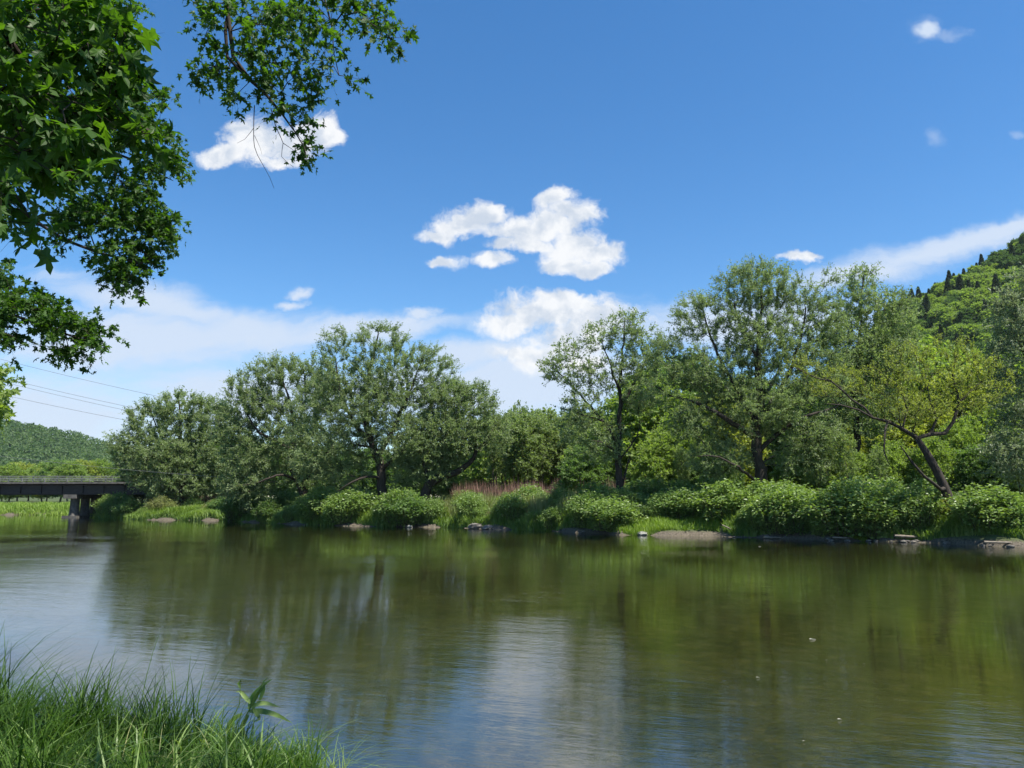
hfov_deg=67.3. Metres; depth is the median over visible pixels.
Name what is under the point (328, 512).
bank shrub
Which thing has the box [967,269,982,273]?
hillside tree
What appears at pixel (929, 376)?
broadleaf tree
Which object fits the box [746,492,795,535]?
bank shrub
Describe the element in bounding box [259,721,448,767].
trailing grass
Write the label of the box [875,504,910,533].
bank shrub
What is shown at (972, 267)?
hillside tree
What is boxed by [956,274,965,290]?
conifer tree
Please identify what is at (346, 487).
broadleaf tree
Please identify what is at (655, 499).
bank shrub
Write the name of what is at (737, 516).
bank shrub
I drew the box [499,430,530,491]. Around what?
young tree
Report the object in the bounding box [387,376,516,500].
willow tree
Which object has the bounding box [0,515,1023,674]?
river water
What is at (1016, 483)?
young tree
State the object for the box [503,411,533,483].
young tree
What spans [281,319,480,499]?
willow tree
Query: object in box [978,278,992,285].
hillside tree
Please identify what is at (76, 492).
road bridge
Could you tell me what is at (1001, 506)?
bank shrub
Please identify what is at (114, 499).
bank shrub
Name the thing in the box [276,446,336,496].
broadleaf tree
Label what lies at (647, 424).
broadleaf tree
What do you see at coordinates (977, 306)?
hillside tree
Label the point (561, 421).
young tree
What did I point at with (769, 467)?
broadleaf tree
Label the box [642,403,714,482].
broadleaf tree
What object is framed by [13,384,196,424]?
power line
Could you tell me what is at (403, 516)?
bank shrub
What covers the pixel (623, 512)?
bank shrub
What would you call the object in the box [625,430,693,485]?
bush
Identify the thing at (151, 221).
maple tree
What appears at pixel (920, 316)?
hillside tree
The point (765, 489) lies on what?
bank shrub
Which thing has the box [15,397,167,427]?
power line
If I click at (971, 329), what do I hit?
hillside tree
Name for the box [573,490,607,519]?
bank shrub
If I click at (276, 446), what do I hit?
willow tree
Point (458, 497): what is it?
bank shrub
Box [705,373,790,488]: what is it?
broadleaf tree
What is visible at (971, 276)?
hillside tree
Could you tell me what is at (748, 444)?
broadleaf tree
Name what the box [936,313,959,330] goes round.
hillside tree
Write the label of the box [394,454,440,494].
broadleaf tree
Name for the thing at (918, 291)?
conifer tree
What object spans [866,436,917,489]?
bush
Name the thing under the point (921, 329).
hillside tree
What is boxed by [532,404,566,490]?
young tree
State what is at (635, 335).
slender tree
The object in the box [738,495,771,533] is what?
bank shrub
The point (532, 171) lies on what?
sky
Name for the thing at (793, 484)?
bank shrub
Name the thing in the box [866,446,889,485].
young tree
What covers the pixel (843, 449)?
young tree
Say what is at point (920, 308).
hillside tree
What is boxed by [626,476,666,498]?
bank shrub
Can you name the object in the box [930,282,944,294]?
hillside tree
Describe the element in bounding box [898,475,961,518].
bank shrub
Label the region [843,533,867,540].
shore grass
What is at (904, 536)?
driftwood
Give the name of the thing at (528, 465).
young tree
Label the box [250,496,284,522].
bank shrub
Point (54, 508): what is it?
meadow grass
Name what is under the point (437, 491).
broadleaf tree
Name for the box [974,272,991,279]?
hillside tree
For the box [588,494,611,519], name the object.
bank shrub
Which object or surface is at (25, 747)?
river grass
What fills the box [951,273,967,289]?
hillside tree
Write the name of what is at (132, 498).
broadleaf tree
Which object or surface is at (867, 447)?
broadleaf tree
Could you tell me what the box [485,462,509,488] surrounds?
young tree
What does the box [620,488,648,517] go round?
bank shrub
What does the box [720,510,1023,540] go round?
shore weeds
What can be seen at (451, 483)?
broadleaf tree
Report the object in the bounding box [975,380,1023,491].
broadleaf tree
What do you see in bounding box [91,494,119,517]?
bank shrub
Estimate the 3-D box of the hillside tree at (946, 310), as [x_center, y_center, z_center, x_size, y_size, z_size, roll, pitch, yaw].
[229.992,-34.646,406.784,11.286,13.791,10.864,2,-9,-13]
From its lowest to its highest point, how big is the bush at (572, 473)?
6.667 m
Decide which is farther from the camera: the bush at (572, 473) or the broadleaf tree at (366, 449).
the broadleaf tree at (366, 449)
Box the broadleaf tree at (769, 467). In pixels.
[742,385,823,486]
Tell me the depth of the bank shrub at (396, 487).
78.34 m
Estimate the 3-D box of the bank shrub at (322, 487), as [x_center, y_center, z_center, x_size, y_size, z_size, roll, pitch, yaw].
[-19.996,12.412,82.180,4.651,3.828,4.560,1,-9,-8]
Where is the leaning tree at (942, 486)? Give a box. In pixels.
[775,332,1018,513]
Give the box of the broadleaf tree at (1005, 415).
[987,387,1023,442]
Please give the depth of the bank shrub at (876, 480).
50.08 m
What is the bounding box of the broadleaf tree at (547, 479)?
[489,472,557,491]
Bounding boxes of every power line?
[1,359,173,399]
[3,456,213,476]
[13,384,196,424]
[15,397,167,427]
[17,381,132,407]
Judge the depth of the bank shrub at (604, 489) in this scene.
60.04 m
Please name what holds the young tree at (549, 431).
on the ground at (790, 697)
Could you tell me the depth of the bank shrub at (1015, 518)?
41.38 m
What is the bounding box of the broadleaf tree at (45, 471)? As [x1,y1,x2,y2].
[30,459,94,501]
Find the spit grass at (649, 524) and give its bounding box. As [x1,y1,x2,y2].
[619,515,719,534]
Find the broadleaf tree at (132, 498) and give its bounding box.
[112,470,154,503]
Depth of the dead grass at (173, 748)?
5.53 m
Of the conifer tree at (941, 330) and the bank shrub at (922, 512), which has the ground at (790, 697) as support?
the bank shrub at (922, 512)
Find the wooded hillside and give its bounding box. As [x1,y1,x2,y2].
[0,419,139,497]
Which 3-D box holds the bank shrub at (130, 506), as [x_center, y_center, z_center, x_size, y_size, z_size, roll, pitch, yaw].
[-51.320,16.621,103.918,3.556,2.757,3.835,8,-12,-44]
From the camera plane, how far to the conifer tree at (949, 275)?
479.77 m
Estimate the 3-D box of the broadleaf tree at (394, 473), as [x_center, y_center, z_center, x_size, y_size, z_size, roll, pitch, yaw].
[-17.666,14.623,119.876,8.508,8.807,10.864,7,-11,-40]
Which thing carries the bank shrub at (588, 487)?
on the ground at (790, 697)
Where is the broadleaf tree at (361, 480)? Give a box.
[315,454,374,493]
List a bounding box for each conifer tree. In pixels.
[915,286,921,298]
[922,294,930,309]
[923,305,929,328]
[936,324,945,341]
[943,277,952,293]
[946,270,951,280]
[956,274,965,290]
[966,280,972,287]
[974,281,980,290]
[978,254,984,265]
[982,299,988,310]
[990,274,1000,292]
[1008,245,1015,255]
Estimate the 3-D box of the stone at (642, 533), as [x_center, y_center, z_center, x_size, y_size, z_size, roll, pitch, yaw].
[9.159,10.601,54.096,0.658,0.482,0.829,1,-9,-9]
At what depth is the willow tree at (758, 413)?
58.25 m
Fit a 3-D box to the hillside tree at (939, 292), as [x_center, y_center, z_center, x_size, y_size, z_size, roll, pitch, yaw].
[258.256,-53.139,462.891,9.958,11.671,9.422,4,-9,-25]
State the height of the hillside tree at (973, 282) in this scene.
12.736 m
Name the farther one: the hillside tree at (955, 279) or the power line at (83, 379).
the hillside tree at (955, 279)
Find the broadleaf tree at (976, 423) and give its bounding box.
[950,401,1008,455]
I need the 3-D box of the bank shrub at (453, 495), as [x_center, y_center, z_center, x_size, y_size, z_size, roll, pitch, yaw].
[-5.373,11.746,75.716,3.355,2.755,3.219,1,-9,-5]
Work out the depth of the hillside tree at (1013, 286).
406.05 m
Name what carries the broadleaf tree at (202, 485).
on the ground at (790, 697)
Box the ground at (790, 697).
[0,497,1023,767]
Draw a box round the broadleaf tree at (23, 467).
[9,461,36,500]
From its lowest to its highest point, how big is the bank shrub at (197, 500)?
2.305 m
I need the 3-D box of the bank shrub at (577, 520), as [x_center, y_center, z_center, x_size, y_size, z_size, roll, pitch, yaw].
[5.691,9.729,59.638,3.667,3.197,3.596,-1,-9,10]
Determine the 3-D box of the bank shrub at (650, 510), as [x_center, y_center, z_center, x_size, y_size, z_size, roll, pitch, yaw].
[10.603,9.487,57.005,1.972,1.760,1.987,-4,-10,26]
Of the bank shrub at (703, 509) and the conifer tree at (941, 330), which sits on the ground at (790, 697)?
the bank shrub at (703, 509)
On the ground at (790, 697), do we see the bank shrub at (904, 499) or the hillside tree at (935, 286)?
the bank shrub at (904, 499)
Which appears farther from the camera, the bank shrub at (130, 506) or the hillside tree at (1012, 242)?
the hillside tree at (1012, 242)
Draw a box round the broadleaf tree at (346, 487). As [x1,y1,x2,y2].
[310,445,362,491]
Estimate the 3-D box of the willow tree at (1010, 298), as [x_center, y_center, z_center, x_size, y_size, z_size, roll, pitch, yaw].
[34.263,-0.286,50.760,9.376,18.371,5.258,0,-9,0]
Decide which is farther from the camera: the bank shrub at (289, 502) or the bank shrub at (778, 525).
the bank shrub at (289, 502)
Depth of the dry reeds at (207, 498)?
105.86 m
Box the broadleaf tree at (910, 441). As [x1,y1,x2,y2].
[868,391,958,470]
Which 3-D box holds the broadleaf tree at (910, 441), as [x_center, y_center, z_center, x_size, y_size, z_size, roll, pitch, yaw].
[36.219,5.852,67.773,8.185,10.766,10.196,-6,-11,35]
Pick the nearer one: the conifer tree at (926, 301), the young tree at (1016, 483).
the young tree at (1016, 483)
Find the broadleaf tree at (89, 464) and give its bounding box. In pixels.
[71,459,107,481]
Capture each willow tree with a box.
[100,385,246,505]
[204,347,349,514]
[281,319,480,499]
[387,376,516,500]
[637,253,859,487]
[812,261,929,453]
[972,262,1023,487]
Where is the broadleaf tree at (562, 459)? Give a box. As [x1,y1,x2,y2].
[555,426,630,488]
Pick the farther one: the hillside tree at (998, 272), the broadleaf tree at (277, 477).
the hillside tree at (998, 272)
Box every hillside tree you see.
[907,303,923,314]
[908,324,923,332]
[909,318,929,328]
[916,313,923,319]
[921,293,936,304]
[926,307,940,327]
[929,327,946,340]
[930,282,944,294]
[930,297,944,306]
[931,304,946,308]
[934,287,943,297]
[934,306,954,322]
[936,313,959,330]
[942,297,956,305]
[945,336,963,343]
[946,290,958,297]
[947,293,960,302]
[947,300,965,310]
[947,323,961,335]
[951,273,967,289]
[951,322,968,340]
[955,307,978,322]
[958,289,972,302]
[960,287,974,292]
[960,319,973,324]
[961,298,972,307]
[961,323,983,343]
[963,272,976,285]
[965,265,980,274]
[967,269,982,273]
[968,301,988,319]
[969,287,991,297]
[969,293,985,304]
[969,327,993,341]
[970,278,981,286]
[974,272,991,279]
[974,332,994,343]
[976,342,997,352]
[977,309,991,322]
[977,321,988,327]
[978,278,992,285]
[980,260,992,267]
[980,265,990,271]
[984,250,1004,261]
[984,267,995,272]
[984,294,1001,304]
[988,255,1000,262]
[990,269,1006,276]
[991,263,997,268]
[991,313,1014,325]
[996,253,1014,269]
[1000,275,1016,286]
[1000,281,1020,293]
[1001,258,1015,269]
[1005,268,1017,275]
[1007,238,1019,247]
[1014,244,1023,250]
[1014,255,1023,267]
[1016,247,1023,255]
[1017,232,1023,244]
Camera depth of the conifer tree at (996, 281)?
416.59 m
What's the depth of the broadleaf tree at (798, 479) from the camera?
64.40 m
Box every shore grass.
[433,522,547,530]
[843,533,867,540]
[992,524,1018,537]
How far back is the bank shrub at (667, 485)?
61.51 m
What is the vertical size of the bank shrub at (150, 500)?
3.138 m
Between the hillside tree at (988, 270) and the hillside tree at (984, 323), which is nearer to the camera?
the hillside tree at (984, 323)
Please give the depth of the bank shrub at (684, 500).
56.05 m
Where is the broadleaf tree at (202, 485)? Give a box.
[188,458,223,497]
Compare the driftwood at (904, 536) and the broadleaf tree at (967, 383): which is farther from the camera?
the broadleaf tree at (967, 383)
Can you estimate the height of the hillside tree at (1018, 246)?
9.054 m
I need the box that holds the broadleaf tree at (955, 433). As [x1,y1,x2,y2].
[927,415,990,468]
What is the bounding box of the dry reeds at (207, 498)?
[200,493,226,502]
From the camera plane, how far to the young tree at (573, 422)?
88.75 m
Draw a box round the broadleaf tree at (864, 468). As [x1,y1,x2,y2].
[822,451,874,489]
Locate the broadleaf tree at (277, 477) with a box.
[225,445,285,496]
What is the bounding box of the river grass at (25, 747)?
[0,596,361,767]
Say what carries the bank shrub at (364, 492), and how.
on the ground at (790, 697)
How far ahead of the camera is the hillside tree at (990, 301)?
394.46 m
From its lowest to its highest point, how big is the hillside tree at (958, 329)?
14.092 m
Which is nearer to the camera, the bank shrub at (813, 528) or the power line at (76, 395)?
the bank shrub at (813, 528)
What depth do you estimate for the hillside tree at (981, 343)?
339.38 m
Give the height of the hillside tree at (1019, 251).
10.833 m
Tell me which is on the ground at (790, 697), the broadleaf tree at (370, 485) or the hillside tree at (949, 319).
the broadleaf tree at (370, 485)
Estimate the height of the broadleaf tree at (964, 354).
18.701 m
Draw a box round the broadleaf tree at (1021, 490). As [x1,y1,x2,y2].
[983,426,1023,498]
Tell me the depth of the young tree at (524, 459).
87.18 m
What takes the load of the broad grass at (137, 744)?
on the ground at (790, 697)
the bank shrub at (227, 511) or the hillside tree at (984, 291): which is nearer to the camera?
the bank shrub at (227, 511)
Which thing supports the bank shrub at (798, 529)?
on the ground at (790, 697)
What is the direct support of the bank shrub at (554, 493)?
on the ground at (790, 697)
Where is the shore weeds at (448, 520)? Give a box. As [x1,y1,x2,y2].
[93,503,619,532]
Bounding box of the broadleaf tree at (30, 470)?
[23,460,52,501]
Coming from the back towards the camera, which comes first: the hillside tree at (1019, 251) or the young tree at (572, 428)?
the hillside tree at (1019, 251)
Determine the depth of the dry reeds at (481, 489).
80.47 m
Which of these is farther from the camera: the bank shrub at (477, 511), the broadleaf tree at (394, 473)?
the broadleaf tree at (394, 473)
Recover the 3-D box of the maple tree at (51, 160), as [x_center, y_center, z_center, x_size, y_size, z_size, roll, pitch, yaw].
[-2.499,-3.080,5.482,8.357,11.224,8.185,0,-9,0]
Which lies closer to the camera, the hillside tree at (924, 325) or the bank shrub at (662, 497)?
the bank shrub at (662, 497)
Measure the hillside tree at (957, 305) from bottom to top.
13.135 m
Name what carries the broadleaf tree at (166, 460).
on the ground at (790, 697)
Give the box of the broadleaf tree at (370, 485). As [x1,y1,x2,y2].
[357,453,403,495]
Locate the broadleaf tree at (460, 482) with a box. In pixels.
[447,451,498,494]
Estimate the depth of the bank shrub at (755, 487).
54.16 m
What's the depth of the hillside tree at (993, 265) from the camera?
464.96 m
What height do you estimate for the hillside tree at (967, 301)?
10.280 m
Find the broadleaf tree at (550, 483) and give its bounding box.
[544,475,568,490]
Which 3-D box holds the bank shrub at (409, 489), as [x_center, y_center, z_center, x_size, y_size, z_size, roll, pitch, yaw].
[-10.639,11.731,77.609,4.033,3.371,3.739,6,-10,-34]
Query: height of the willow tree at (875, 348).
21.288 m
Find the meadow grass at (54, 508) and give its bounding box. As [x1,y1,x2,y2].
[0,501,143,519]
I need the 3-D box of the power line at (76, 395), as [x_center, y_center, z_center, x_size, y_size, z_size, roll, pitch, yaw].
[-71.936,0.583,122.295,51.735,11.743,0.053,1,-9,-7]
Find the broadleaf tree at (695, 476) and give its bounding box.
[689,445,745,488]
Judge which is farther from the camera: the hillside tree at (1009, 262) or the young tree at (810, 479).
the hillside tree at (1009, 262)
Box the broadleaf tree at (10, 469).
[0,463,35,502]
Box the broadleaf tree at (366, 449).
[356,448,372,470]
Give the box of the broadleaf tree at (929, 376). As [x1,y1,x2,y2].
[883,344,974,421]
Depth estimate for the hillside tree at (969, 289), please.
429.12 m
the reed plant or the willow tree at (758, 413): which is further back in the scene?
the willow tree at (758, 413)
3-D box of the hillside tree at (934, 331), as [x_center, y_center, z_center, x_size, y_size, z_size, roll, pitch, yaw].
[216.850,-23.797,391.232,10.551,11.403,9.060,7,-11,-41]
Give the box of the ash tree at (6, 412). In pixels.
[0,362,26,441]
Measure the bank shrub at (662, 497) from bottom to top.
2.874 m
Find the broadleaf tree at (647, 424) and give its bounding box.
[583,365,709,483]
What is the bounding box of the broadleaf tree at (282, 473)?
[267,436,308,497]
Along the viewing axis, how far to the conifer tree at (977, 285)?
423.85 m
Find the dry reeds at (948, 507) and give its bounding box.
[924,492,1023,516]
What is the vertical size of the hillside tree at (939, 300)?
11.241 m
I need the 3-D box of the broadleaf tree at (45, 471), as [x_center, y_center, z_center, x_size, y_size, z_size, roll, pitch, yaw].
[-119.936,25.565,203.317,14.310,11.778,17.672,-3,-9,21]
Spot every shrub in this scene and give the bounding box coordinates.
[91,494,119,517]
[98,490,138,517]
[109,503,137,518]
[118,497,144,515]
[142,496,156,504]
[143,495,179,509]
[182,496,206,505]
[207,496,225,508]
[215,496,243,520]
[227,487,269,517]
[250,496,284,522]
[269,489,298,507]
[273,512,280,521]
[279,502,296,522]
[283,494,297,506]
[292,486,336,521]
[301,484,340,502]
[312,490,361,524]
[318,492,338,515]
[321,487,378,519]
[346,484,376,501]
[346,501,375,512]
[370,483,418,524]
[379,489,430,526]
[386,482,410,492]
[398,484,419,495]
[420,496,447,522]
[443,490,460,503]
[449,490,473,506]
[453,492,487,516]
[463,491,484,500]
[467,505,488,518]
[489,506,498,514]
[493,489,530,520]
[509,483,543,498]
[525,510,539,520]
[529,489,549,498]
[537,504,563,529]
[546,485,577,506]
[546,504,567,523]
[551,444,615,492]
[551,487,578,505]
[563,489,597,527]
[572,480,608,495]
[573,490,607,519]
[573,494,648,531]
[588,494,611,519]
[589,480,636,499]
[604,488,631,504]
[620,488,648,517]
[623,477,659,500]
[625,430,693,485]
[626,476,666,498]
[633,499,648,518]
[642,487,689,518]
[643,501,664,518]
[644,484,696,519]
[650,477,688,497]
[657,487,716,519]
[658,479,697,492]
[683,478,758,524]
[686,494,720,519]
[688,476,742,493]
[727,478,782,509]
[733,506,747,526]
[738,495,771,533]
[740,483,816,530]
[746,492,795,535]
[748,477,813,500]
[759,476,815,500]
[773,497,812,535]
[797,483,896,537]
[801,512,835,536]
[809,470,895,536]
[831,488,905,539]
[848,473,904,498]
[865,480,911,524]
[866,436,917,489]
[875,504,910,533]
[876,476,907,494]
[893,493,930,525]
[895,483,947,530]
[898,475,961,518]
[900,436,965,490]
[941,482,1023,533]
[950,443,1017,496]
[976,490,1023,522]
[989,500,1023,529]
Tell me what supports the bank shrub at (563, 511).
on the ground at (790, 697)
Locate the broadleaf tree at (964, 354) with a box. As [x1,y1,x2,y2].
[932,339,990,364]
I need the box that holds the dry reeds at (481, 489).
[451,477,625,497]
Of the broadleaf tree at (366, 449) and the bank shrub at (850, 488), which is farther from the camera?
the broadleaf tree at (366, 449)
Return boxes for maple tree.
[0,0,196,374]
[0,0,273,274]
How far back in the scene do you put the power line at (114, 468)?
89.66 m
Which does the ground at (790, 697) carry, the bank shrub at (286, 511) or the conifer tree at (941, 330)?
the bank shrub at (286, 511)
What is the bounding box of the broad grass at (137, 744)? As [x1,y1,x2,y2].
[0,683,354,767]
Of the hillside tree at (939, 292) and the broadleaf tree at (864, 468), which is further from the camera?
the hillside tree at (939, 292)
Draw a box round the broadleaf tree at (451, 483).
[441,456,486,496]
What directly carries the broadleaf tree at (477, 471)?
on the ground at (790, 697)
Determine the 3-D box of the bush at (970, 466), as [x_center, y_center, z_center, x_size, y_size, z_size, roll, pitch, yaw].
[33.574,6.876,55.560,4.871,5.298,6.016,-3,-9,17]
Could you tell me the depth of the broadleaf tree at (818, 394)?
82.44 m
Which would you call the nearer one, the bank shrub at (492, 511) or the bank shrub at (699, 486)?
the bank shrub at (699, 486)
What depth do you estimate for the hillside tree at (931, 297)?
449.19 m
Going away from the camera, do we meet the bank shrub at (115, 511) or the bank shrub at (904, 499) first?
the bank shrub at (904, 499)
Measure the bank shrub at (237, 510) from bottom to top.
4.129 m
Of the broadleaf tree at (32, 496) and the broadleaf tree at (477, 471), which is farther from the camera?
the broadleaf tree at (32, 496)
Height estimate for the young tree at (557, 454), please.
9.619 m
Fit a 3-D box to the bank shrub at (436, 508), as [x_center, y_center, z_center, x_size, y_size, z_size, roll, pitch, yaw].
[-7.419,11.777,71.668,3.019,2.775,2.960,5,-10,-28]
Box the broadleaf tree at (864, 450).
[806,424,870,477]
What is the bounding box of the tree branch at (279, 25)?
[176,0,419,186]
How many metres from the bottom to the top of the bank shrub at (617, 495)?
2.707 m
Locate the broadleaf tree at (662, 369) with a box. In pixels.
[622,349,724,428]
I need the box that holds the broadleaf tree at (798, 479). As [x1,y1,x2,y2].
[768,442,827,492]
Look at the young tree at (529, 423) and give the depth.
85.62 m
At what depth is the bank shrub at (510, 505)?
65.58 m
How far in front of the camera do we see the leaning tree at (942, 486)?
46.06 m
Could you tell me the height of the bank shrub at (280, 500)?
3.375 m
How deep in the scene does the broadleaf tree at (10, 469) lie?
191.91 m
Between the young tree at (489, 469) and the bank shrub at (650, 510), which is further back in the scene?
the young tree at (489, 469)
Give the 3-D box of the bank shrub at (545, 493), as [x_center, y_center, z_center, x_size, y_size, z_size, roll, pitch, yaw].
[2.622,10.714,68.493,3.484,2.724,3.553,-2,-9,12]
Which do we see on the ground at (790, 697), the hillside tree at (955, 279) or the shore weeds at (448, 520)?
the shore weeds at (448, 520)
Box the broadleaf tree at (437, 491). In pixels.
[409,470,456,499]
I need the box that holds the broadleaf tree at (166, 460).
[133,439,175,497]
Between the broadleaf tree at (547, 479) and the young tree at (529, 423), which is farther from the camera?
the broadleaf tree at (547, 479)
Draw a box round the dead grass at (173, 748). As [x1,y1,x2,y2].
[6,711,315,766]
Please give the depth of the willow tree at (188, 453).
104.50 m
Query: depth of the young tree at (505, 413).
94.45 m
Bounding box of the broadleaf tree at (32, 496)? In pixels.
[27,467,51,501]
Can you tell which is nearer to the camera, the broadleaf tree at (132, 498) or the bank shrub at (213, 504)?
the bank shrub at (213, 504)
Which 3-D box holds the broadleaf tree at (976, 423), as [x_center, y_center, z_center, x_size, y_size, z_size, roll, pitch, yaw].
[38.265,5.833,62.040,8.143,9.128,6.660,4,-10,-26]
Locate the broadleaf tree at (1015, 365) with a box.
[956,343,1023,403]
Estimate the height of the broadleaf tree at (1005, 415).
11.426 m
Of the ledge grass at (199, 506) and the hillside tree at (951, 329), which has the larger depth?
the hillside tree at (951, 329)
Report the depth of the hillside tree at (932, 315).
411.84 m
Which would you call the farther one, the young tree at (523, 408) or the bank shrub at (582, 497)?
the young tree at (523, 408)
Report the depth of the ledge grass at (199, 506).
97.99 m
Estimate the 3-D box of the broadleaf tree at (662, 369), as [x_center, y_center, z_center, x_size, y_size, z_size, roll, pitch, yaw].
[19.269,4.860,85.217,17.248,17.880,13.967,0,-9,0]
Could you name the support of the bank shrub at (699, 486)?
on the ground at (790, 697)
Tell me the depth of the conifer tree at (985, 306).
387.55 m
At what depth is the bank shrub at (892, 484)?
49.00 m
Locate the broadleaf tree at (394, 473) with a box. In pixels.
[373,452,415,488]
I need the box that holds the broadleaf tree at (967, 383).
[921,361,1011,423]
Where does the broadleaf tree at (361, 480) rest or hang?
on the ground at (790, 697)
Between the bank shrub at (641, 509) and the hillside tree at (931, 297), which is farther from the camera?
the hillside tree at (931, 297)
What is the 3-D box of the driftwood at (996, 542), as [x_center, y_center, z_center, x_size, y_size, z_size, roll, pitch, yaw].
[26.080,8.338,40.568,2.426,0.152,0.301,1,-9,-4]
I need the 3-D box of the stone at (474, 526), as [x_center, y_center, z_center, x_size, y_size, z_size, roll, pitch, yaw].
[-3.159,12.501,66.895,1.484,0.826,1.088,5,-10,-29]
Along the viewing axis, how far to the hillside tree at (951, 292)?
434.91 m
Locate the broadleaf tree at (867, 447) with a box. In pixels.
[841,403,884,459]
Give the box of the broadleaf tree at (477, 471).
[456,413,500,494]
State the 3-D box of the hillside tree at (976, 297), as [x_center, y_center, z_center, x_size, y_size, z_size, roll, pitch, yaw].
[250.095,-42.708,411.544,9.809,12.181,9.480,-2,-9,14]
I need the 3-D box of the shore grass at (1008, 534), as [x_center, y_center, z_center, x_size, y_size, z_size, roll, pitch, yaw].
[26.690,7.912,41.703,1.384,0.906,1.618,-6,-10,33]
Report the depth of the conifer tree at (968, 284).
438.75 m
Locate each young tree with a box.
[478,410,504,486]
[484,429,504,489]
[485,429,506,479]
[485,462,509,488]
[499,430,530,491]
[502,412,511,490]
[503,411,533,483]
[506,399,530,485]
[506,410,544,484]
[508,424,538,485]
[508,425,546,482]
[528,406,546,485]
[530,413,562,483]
[530,437,549,484]
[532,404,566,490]
[546,411,570,479]
[548,426,565,479]
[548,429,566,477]
[563,424,582,452]
[565,412,586,451]
[672,446,692,486]
[805,439,829,487]
[817,426,837,489]
[832,429,859,484]
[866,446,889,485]
[988,424,1017,489]
[1003,442,1023,495]
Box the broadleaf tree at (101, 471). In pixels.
[87,456,119,481]
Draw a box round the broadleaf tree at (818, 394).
[768,376,837,472]
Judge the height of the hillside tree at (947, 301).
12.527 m
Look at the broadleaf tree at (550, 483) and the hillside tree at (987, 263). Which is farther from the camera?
the hillside tree at (987, 263)
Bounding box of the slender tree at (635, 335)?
[536,305,666,490]
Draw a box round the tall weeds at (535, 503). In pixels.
[438,487,577,517]
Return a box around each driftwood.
[832,536,852,538]
[894,534,916,537]
[983,541,1011,542]
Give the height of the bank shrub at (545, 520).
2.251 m
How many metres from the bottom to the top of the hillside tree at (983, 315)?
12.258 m
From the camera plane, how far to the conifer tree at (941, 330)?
383.28 m
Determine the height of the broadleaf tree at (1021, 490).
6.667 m
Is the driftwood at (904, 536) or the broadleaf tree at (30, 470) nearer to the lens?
the driftwood at (904, 536)
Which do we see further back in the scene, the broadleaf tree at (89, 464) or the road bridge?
the broadleaf tree at (89, 464)
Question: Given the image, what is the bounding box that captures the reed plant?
[227,679,291,744]
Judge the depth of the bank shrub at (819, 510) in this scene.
46.66 m
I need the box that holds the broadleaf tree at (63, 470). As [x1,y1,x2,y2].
[43,459,93,500]
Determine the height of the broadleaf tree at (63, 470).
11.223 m
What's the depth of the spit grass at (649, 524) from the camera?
54.48 m
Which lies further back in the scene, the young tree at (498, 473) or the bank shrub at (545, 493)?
the young tree at (498, 473)
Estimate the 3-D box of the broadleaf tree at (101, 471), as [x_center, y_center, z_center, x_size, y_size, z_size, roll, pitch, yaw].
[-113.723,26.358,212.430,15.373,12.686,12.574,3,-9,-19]
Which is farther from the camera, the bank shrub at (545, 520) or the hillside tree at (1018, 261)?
the hillside tree at (1018, 261)
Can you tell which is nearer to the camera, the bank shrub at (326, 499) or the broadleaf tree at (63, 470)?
the bank shrub at (326, 499)
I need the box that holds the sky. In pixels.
[0,0,1023,496]
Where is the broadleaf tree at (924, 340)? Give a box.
[818,333,962,411]
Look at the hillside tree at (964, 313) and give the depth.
390.88 m
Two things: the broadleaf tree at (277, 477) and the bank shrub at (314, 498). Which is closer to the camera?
the bank shrub at (314, 498)
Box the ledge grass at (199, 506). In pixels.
[143,503,223,517]
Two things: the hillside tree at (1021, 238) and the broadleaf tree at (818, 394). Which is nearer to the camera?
the broadleaf tree at (818, 394)
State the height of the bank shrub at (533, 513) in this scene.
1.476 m
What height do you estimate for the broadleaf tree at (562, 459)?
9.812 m
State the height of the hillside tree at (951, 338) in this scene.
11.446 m
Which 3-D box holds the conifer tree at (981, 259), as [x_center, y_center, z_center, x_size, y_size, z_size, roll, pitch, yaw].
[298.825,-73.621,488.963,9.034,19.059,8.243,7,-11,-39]
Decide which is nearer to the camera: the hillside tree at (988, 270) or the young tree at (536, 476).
the young tree at (536, 476)
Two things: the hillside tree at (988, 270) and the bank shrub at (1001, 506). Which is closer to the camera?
the bank shrub at (1001, 506)
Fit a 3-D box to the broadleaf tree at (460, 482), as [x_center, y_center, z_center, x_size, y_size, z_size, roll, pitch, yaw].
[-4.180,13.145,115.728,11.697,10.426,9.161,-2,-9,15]
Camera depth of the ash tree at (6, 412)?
22.00 m
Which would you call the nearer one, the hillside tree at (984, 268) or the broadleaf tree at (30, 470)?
the broadleaf tree at (30, 470)
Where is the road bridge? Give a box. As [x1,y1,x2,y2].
[0,476,187,517]
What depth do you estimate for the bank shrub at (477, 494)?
72.84 m
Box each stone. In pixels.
[467,523,481,528]
[480,525,492,528]
[637,531,646,534]
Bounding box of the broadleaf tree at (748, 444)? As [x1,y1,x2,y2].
[679,394,771,487]

